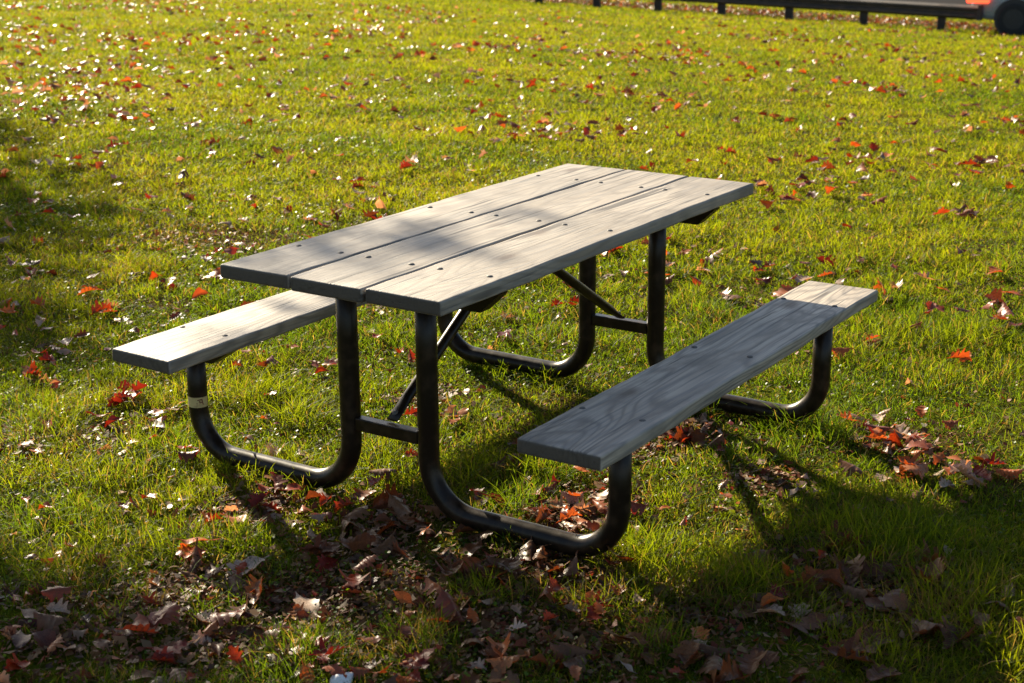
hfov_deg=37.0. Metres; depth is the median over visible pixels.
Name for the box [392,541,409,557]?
fallen leaf
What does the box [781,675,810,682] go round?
fallen leaf
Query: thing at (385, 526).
fallen leaf
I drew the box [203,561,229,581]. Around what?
fallen leaf
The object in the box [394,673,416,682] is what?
fallen leaf
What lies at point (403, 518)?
fallen leaf
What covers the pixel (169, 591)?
fallen leaf
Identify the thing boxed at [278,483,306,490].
fallen leaf
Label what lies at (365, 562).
fallen leaf
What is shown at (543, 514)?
fallen leaf
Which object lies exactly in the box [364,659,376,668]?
fallen leaf
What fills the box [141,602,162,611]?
fallen leaf
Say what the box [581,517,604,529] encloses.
fallen leaf
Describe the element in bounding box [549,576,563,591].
fallen leaf
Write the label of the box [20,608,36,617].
fallen leaf
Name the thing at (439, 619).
fallen leaf
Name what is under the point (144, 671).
fallen leaf
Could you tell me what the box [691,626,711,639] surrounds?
fallen leaf
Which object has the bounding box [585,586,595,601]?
fallen leaf
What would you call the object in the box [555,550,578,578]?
fallen leaf
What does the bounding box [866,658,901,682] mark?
fallen leaf
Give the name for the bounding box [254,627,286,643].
fallen leaf
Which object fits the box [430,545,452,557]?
fallen leaf
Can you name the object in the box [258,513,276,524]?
fallen leaf
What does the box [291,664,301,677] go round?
fallen leaf
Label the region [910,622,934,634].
fallen leaf
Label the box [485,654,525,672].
fallen leaf
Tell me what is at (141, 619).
fallen leaf
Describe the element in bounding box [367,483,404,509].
fallen leaf
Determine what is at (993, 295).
fallen leaf
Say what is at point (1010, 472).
fallen leaf
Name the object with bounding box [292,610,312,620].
fallen leaf
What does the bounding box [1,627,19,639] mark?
fallen leaf
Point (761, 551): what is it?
fallen leaf
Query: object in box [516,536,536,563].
fallen leaf
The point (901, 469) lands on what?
fallen leaf
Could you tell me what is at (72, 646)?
fallen leaf
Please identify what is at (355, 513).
fallen leaf
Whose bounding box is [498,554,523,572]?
fallen leaf
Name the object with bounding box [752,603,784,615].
fallen leaf
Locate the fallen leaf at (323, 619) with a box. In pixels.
[313,612,337,624]
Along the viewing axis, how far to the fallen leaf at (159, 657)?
3.53 m
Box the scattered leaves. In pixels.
[0,0,1023,682]
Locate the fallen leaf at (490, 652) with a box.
[483,645,503,658]
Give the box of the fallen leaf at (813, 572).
[801,564,828,593]
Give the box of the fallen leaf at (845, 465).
[838,459,866,477]
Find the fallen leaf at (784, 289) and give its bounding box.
[772,284,792,296]
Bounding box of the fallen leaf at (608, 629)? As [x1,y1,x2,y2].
[603,622,633,639]
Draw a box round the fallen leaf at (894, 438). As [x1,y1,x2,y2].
[886,430,903,447]
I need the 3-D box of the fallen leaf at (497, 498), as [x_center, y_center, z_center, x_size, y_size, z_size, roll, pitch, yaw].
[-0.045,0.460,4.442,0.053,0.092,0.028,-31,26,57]
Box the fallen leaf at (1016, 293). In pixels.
[1001,290,1023,295]
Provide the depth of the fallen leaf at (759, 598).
3.82 m
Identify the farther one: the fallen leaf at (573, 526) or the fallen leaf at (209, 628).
the fallen leaf at (573, 526)
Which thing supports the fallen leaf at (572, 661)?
on the ground at (784, 662)
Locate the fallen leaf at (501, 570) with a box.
[485,563,525,586]
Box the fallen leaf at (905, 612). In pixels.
[895,610,926,620]
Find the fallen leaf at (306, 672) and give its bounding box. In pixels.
[300,662,314,682]
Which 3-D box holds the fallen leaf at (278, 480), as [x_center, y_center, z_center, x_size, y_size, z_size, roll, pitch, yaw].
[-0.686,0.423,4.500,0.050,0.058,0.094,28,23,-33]
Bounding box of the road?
[892,0,971,4]
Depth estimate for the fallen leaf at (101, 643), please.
3.57 m
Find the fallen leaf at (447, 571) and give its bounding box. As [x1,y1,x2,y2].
[435,560,463,576]
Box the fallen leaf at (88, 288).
[77,286,103,295]
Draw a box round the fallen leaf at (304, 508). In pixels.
[298,505,311,512]
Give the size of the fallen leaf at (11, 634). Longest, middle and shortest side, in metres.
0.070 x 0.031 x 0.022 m
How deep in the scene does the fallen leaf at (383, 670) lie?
3.43 m
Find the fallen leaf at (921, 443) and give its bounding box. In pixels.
[899,440,931,451]
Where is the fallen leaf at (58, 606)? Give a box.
[44,598,69,613]
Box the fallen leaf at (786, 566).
[782,561,793,575]
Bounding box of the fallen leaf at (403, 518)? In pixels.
[398,513,419,526]
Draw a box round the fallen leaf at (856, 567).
[833,551,865,585]
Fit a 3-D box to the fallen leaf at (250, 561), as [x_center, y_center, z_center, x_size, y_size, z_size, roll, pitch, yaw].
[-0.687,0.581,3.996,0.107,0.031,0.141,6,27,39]
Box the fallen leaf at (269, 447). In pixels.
[265,440,284,456]
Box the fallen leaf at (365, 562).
[347,555,375,571]
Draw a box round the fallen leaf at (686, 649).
[668,636,700,668]
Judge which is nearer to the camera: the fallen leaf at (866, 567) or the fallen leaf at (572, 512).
the fallen leaf at (866, 567)
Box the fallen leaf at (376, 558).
[364,553,384,560]
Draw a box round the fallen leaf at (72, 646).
[63,644,75,651]
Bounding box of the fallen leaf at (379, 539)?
[371,533,385,545]
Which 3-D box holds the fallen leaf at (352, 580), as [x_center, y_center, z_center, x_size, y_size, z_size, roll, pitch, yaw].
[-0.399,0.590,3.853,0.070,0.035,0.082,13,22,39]
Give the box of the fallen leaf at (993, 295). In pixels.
[984,288,1003,304]
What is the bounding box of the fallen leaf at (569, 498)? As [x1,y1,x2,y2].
[560,490,586,503]
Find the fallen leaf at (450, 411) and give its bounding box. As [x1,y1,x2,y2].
[440,407,462,416]
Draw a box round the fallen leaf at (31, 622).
[20,616,36,631]
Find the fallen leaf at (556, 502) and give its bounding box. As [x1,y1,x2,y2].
[546,494,565,507]
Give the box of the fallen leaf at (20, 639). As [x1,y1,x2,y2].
[11,627,31,647]
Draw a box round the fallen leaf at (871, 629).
[861,621,894,648]
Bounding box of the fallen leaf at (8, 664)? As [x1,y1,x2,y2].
[4,658,27,671]
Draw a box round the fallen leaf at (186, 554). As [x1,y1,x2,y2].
[181,544,202,560]
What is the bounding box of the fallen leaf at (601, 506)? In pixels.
[592,499,607,511]
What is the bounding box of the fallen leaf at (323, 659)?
[313,654,329,663]
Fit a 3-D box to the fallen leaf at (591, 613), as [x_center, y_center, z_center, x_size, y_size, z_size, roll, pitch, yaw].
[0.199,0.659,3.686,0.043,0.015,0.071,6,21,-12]
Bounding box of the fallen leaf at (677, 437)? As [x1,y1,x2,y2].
[673,425,689,442]
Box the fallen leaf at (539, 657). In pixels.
[526,653,553,667]
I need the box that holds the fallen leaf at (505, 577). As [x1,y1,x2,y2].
[483,567,521,582]
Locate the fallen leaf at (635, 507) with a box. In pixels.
[631,501,650,517]
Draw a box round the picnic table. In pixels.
[112,164,877,556]
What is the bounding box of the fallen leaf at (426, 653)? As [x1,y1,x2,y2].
[409,647,435,669]
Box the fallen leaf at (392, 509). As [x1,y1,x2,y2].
[390,498,416,512]
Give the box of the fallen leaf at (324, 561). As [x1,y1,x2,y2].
[314,554,340,573]
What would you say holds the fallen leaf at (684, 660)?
on the fallen leaf
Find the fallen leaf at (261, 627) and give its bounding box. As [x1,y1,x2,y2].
[252,624,269,630]
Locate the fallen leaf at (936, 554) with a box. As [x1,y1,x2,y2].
[908,538,946,564]
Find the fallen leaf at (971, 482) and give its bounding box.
[962,478,985,487]
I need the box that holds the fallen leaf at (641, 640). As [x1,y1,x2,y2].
[610,632,649,644]
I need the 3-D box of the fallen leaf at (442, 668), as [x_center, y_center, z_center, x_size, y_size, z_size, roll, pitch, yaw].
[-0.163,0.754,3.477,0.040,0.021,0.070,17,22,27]
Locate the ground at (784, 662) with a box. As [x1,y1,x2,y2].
[0,0,1023,682]
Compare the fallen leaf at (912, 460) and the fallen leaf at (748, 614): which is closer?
the fallen leaf at (748, 614)
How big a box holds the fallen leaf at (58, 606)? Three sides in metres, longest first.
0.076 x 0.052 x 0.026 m
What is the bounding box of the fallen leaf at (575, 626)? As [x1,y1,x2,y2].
[566,623,578,633]
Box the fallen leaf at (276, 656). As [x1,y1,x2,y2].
[265,649,296,665]
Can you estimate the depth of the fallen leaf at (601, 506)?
4.34 m
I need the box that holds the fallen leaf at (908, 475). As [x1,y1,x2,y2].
[898,472,915,480]
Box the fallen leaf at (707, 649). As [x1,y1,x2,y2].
[685,639,730,659]
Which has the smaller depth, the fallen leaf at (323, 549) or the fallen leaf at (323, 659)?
the fallen leaf at (323, 659)
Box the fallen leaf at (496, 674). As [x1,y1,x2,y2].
[489,656,504,682]
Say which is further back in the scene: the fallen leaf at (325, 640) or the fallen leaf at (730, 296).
the fallen leaf at (730, 296)
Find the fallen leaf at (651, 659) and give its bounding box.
[640,650,661,664]
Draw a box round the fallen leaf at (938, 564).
[915,557,946,582]
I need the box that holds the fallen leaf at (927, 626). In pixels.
[908,617,943,639]
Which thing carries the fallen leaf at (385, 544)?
on the ground at (784, 662)
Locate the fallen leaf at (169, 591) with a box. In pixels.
[155,583,174,596]
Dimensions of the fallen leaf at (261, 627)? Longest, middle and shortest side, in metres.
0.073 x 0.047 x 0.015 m
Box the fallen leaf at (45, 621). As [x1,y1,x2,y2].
[33,612,69,630]
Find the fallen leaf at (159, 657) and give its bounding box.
[146,646,177,665]
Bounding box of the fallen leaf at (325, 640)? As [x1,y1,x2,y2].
[304,634,333,645]
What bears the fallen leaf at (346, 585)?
on the ground at (784, 662)
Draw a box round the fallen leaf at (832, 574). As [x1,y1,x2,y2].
[810,568,844,587]
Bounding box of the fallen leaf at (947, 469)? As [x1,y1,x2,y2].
[943,461,955,475]
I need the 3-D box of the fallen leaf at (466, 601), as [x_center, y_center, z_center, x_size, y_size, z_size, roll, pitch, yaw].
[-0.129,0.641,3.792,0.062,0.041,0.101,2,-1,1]
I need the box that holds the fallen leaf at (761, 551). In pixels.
[730,547,775,562]
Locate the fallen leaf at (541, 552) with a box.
[532,545,547,559]
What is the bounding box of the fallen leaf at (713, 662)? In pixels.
[695,652,722,675]
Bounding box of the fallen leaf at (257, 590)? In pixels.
[240,576,261,608]
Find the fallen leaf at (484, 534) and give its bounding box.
[464,530,492,541]
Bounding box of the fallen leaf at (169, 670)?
[165,668,189,681]
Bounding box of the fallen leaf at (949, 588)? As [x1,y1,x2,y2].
[921,578,957,590]
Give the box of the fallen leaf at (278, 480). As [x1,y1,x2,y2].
[270,472,288,492]
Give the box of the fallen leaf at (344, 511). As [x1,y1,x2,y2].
[336,509,354,525]
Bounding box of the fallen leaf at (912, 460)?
[897,450,922,467]
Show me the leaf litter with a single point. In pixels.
(494, 623)
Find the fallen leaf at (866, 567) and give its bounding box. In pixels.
[859,554,901,578]
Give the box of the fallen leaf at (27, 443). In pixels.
[17,439,33,445]
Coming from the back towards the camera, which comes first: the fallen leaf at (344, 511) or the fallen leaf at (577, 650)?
the fallen leaf at (344, 511)
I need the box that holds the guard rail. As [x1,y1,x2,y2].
[535,0,982,30]
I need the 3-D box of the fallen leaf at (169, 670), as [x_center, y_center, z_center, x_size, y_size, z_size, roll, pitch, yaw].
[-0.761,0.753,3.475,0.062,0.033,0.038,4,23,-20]
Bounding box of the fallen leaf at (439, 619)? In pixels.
[424,617,451,621]
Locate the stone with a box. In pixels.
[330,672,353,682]
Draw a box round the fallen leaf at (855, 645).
[831,627,874,652]
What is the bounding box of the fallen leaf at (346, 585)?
[342,573,359,590]
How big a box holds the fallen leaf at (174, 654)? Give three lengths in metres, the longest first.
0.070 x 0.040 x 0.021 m
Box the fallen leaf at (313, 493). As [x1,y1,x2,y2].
[301,488,328,500]
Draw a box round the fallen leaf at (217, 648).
[210,642,223,656]
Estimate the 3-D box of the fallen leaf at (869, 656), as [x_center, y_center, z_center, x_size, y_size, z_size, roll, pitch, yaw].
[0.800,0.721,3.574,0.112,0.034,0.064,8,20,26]
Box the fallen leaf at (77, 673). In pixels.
[58,669,83,682]
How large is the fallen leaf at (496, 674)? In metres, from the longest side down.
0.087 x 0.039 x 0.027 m
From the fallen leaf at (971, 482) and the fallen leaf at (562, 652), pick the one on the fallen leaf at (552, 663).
the fallen leaf at (562, 652)
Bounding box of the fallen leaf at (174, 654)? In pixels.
[159,641,181,656]
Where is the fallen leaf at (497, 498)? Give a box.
[483,493,507,506]
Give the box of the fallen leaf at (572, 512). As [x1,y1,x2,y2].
[556,505,581,522]
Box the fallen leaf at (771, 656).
[748,645,779,666]
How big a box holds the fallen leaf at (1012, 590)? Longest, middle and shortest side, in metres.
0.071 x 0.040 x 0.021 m
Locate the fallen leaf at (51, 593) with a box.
[41,586,75,602]
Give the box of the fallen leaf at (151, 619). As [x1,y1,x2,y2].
[147,608,165,624]
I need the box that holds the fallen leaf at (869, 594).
[860,576,881,596]
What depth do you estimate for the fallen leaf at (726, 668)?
3.42 m
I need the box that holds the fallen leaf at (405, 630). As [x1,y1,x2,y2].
[394,623,416,634]
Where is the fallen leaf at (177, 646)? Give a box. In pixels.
[145,640,187,656]
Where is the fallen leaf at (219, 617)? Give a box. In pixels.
[203,610,242,626]
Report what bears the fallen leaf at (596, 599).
on the ground at (784, 662)
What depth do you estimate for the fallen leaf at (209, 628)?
3.67 m
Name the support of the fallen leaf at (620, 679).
on the ground at (784, 662)
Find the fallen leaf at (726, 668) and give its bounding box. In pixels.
[715,653,750,682]
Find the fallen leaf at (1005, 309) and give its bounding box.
[998,302,1013,315]
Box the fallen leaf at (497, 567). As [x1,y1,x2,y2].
[478,560,508,573]
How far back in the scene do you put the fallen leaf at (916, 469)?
4.58 m
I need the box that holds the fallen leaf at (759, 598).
[751,592,766,601]
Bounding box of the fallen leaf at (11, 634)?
[0,625,13,635]
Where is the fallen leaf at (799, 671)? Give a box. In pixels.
[790,664,808,682]
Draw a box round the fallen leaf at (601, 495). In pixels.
[592,489,607,500]
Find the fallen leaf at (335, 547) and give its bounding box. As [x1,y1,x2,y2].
[321,541,342,557]
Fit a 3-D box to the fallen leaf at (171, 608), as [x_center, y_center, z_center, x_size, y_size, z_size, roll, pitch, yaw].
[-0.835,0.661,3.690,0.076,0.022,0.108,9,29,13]
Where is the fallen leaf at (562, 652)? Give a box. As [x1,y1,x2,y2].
[550,642,592,665]
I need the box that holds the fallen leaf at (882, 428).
[861,423,892,433]
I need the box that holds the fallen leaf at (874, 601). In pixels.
[858,594,893,611]
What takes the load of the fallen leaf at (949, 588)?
on the ground at (784, 662)
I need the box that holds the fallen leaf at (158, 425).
[144,420,168,428]
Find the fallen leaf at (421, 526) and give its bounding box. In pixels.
[414,518,436,534]
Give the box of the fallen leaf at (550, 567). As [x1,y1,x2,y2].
[532,561,569,575]
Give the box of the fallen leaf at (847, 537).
[817,519,861,549]
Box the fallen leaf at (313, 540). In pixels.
[305,534,328,542]
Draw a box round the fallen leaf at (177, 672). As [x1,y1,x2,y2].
[167,667,192,682]
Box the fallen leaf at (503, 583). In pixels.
[499,578,514,597]
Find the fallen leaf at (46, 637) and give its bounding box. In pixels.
[31,629,57,654]
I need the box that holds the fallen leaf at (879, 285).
[870,277,886,295]
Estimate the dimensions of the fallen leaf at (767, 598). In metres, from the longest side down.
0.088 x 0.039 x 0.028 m
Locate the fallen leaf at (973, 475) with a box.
[971,470,986,487]
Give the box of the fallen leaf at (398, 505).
[386,490,412,520]
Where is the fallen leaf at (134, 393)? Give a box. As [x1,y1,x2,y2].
[129,390,142,399]
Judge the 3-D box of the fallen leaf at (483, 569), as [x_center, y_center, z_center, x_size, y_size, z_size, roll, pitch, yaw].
[-0.031,0.598,3.956,0.138,0.041,0.079,12,28,-9]
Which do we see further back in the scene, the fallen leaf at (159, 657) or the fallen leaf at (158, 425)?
the fallen leaf at (158, 425)
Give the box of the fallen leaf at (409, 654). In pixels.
[402,652,414,665]
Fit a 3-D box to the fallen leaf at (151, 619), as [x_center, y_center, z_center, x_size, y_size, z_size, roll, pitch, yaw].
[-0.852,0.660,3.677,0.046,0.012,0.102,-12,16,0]
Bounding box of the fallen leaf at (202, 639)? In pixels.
[188,630,211,645]
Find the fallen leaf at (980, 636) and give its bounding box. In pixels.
[958,631,997,646]
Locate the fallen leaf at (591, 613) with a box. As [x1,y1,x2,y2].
[586,605,601,620]
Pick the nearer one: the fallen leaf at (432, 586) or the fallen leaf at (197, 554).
the fallen leaf at (432, 586)
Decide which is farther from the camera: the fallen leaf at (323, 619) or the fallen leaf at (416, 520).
the fallen leaf at (416, 520)
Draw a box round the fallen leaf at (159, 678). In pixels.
[149,676,166,682]
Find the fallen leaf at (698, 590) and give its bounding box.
[683,579,722,595]
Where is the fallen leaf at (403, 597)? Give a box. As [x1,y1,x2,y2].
[393,590,416,605]
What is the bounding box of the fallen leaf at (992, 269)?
[988,266,1001,273]
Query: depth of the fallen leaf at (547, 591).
3.83 m
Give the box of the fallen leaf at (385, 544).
[368,529,399,558]
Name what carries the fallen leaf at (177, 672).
on the ground at (784, 662)
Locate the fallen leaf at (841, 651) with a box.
[819,636,874,662]
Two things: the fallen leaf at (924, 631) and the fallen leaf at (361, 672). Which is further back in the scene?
the fallen leaf at (924, 631)
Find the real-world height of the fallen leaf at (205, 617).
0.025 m
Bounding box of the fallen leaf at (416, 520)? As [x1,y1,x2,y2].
[407,518,432,524]
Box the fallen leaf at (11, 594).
[2,582,20,599]
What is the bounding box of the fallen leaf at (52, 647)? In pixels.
[47,635,67,654]
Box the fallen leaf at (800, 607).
[788,603,811,620]
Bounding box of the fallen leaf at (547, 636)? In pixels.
[534,630,556,651]
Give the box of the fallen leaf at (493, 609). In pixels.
[479,604,507,616]
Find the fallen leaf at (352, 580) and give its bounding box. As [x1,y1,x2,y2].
[339,569,369,586]
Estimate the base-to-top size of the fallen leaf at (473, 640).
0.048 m
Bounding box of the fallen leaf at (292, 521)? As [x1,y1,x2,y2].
[278,518,308,528]
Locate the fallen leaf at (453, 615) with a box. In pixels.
[446,609,455,625]
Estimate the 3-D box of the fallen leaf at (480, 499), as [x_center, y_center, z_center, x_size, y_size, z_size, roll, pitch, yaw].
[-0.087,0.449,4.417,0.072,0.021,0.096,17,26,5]
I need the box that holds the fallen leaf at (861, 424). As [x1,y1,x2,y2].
[850,421,868,431]
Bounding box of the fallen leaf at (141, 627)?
[115,624,158,632]
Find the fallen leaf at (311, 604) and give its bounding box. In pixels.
[293,591,320,616]
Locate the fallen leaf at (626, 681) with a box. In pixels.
[623,675,636,682]
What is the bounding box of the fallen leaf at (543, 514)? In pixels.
[536,501,554,522]
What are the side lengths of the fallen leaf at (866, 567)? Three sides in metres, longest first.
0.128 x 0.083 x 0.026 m
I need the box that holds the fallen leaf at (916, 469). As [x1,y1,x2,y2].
[901,463,929,479]
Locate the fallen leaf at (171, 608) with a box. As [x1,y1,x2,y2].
[152,601,180,628]
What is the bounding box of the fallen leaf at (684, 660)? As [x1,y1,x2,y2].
[679,650,698,663]
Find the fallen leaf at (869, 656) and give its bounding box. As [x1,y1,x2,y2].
[832,639,877,660]
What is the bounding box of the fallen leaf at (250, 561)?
[226,555,269,578]
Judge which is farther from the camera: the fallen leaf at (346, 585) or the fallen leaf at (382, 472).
the fallen leaf at (382, 472)
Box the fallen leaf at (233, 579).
[226,572,247,595]
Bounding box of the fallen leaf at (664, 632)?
[637,628,676,647]
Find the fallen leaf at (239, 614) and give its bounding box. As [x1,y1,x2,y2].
[225,594,248,620]
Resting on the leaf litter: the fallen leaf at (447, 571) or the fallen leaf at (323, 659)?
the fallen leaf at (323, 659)
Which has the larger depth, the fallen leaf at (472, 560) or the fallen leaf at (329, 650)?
the fallen leaf at (472, 560)
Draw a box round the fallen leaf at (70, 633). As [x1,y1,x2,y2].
[61,620,81,640]
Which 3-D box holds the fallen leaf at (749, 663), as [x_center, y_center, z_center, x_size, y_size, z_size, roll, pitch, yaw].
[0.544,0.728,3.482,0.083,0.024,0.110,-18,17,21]
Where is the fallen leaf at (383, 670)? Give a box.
[368,662,392,672]
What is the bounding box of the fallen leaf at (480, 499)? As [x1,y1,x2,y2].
[472,487,491,507]
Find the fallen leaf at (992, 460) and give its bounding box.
[980,451,1006,464]
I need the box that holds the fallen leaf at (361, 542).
[334,532,375,552]
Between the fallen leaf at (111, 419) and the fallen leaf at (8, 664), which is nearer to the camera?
the fallen leaf at (8, 664)
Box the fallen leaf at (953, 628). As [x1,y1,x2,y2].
[939,616,975,648]
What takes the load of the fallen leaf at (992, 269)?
on the ground at (784, 662)
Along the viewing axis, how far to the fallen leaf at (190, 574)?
3.98 m
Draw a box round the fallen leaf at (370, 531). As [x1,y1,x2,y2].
[353,526,377,534]
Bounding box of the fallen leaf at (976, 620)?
[970,607,989,626]
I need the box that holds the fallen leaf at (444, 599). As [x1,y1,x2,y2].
[435,583,464,625]
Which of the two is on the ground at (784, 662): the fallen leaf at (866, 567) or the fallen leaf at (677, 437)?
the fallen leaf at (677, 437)
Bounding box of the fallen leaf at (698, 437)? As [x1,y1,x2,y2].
[690,429,706,448]
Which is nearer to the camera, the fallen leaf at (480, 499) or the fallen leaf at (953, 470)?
the fallen leaf at (480, 499)
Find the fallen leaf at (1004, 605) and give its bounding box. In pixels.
[982,600,1011,617]
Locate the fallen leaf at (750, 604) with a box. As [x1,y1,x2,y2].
[743,598,758,608]
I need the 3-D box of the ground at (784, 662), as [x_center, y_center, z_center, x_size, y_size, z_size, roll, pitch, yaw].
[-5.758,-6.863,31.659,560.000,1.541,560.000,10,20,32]
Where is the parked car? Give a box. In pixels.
[966,0,1023,35]
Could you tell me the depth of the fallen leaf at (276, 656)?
3.51 m
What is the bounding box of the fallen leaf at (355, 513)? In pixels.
[342,505,369,520]
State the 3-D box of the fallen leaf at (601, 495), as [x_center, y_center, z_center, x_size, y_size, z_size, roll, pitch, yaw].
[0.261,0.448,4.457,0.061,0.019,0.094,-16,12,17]
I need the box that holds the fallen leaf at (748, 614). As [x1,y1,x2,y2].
[731,606,757,619]
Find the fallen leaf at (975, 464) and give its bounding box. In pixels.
[971,459,998,474]
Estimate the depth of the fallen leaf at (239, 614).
3.74 m
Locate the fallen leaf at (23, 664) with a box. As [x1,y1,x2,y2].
[8,653,31,669]
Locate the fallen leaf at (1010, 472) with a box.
[990,467,1022,480]
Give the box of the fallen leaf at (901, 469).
[895,459,914,473]
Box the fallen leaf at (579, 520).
[576,517,586,523]
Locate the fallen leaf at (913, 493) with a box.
[906,485,924,499]
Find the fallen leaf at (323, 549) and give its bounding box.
[298,533,335,553]
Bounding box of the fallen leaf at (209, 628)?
[202,620,218,637]
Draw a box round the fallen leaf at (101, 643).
[93,638,109,649]
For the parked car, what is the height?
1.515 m
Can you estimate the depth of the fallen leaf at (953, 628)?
3.60 m
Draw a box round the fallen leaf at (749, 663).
[734,649,767,678]
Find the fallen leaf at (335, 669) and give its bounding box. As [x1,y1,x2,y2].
[320,663,347,678]
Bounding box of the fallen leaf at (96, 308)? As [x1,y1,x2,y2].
[90,300,111,314]
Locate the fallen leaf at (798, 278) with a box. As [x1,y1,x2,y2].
[794,272,813,283]
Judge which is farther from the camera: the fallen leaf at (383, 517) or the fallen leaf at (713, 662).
the fallen leaf at (383, 517)
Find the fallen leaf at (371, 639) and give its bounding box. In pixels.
[357,636,388,643]
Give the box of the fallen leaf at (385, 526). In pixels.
[372,521,395,534]
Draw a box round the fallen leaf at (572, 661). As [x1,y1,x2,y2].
[556,653,587,675]
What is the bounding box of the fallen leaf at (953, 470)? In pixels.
[948,462,960,473]
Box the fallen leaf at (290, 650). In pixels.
[288,645,303,653]
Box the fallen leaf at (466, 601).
[454,597,470,609]
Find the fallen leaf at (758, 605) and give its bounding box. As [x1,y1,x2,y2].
[754,602,773,614]
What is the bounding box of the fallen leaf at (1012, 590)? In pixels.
[1001,582,1014,597]
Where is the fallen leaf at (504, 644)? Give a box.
[486,632,510,656]
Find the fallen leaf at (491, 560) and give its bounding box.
[478,554,514,566]
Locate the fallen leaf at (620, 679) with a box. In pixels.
[609,674,634,682]
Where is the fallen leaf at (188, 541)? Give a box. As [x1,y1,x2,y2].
[176,537,220,543]
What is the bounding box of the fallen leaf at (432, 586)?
[422,577,444,595]
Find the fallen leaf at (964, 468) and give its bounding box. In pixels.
[953,460,972,479]
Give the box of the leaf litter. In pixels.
[0,185,1023,682]
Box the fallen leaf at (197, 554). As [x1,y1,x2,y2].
[188,537,202,573]
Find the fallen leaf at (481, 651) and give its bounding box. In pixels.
[478,647,492,656]
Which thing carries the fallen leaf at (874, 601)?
on the leaf litter
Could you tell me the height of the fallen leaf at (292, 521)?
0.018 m
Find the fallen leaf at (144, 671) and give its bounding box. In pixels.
[119,668,160,681]
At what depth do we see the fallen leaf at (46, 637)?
3.61 m
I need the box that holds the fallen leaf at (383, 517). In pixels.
[372,512,392,522]
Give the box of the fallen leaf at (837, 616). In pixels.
[810,611,843,628]
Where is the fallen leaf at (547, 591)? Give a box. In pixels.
[537,583,554,602]
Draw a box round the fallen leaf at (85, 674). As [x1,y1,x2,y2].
[81,663,99,677]
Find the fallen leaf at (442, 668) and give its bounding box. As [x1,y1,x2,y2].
[432,663,448,677]
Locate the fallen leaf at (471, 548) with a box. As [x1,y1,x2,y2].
[462,538,482,557]
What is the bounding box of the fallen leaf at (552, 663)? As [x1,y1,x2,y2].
[546,658,560,672]
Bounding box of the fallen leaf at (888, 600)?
[878,593,915,612]
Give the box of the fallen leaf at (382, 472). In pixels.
[369,468,400,481]
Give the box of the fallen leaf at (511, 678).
[487,670,519,682]
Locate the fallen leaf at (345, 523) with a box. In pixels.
[339,519,358,533]
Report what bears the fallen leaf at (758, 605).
on the ground at (784, 662)
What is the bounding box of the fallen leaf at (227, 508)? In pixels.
[220,505,238,513]
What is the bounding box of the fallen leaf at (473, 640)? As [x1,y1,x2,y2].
[456,638,485,651]
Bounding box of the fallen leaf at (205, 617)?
[194,608,215,622]
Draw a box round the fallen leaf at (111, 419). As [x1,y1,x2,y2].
[105,415,125,426]
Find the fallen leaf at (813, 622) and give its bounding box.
[776,612,827,633]
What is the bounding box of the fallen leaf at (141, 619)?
[132,611,148,632]
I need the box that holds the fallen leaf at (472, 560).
[449,557,487,582]
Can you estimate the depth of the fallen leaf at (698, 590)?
3.88 m
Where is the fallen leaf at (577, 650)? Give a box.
[553,641,592,659]
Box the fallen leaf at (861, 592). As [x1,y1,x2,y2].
[838,582,874,602]
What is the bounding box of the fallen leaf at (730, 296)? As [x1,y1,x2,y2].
[722,293,741,300]
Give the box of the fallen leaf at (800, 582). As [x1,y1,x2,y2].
[774,572,814,588]
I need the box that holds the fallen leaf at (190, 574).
[177,570,206,582]
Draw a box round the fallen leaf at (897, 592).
[887,588,908,597]
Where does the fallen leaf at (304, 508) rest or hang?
on the ground at (784, 662)
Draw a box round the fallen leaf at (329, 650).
[307,636,348,655]
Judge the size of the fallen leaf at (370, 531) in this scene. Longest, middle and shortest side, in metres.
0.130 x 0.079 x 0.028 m
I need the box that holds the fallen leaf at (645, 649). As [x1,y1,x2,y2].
[642,639,659,661]
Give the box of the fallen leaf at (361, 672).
[349,666,372,679]
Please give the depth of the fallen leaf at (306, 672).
3.44 m
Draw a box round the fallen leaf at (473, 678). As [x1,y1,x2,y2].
[461,671,482,682]
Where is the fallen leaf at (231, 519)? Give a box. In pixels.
[220,513,249,521]
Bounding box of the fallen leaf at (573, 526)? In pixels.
[560,520,580,530]
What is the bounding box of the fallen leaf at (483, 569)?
[476,563,527,585]
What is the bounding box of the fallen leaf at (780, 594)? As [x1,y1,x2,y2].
[770,583,789,597]
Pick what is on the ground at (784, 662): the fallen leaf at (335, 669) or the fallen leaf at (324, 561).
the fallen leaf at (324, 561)
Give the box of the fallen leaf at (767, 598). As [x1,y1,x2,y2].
[760,592,788,606]
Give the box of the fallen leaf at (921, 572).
[907,561,944,582]
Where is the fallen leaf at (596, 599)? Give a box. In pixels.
[581,590,612,606]
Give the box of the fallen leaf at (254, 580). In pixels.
[244,574,264,593]
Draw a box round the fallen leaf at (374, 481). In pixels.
[366,475,382,487]
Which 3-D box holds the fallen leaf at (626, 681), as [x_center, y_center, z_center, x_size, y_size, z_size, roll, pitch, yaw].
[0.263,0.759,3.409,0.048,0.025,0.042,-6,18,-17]
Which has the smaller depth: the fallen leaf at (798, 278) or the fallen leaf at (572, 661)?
the fallen leaf at (572, 661)

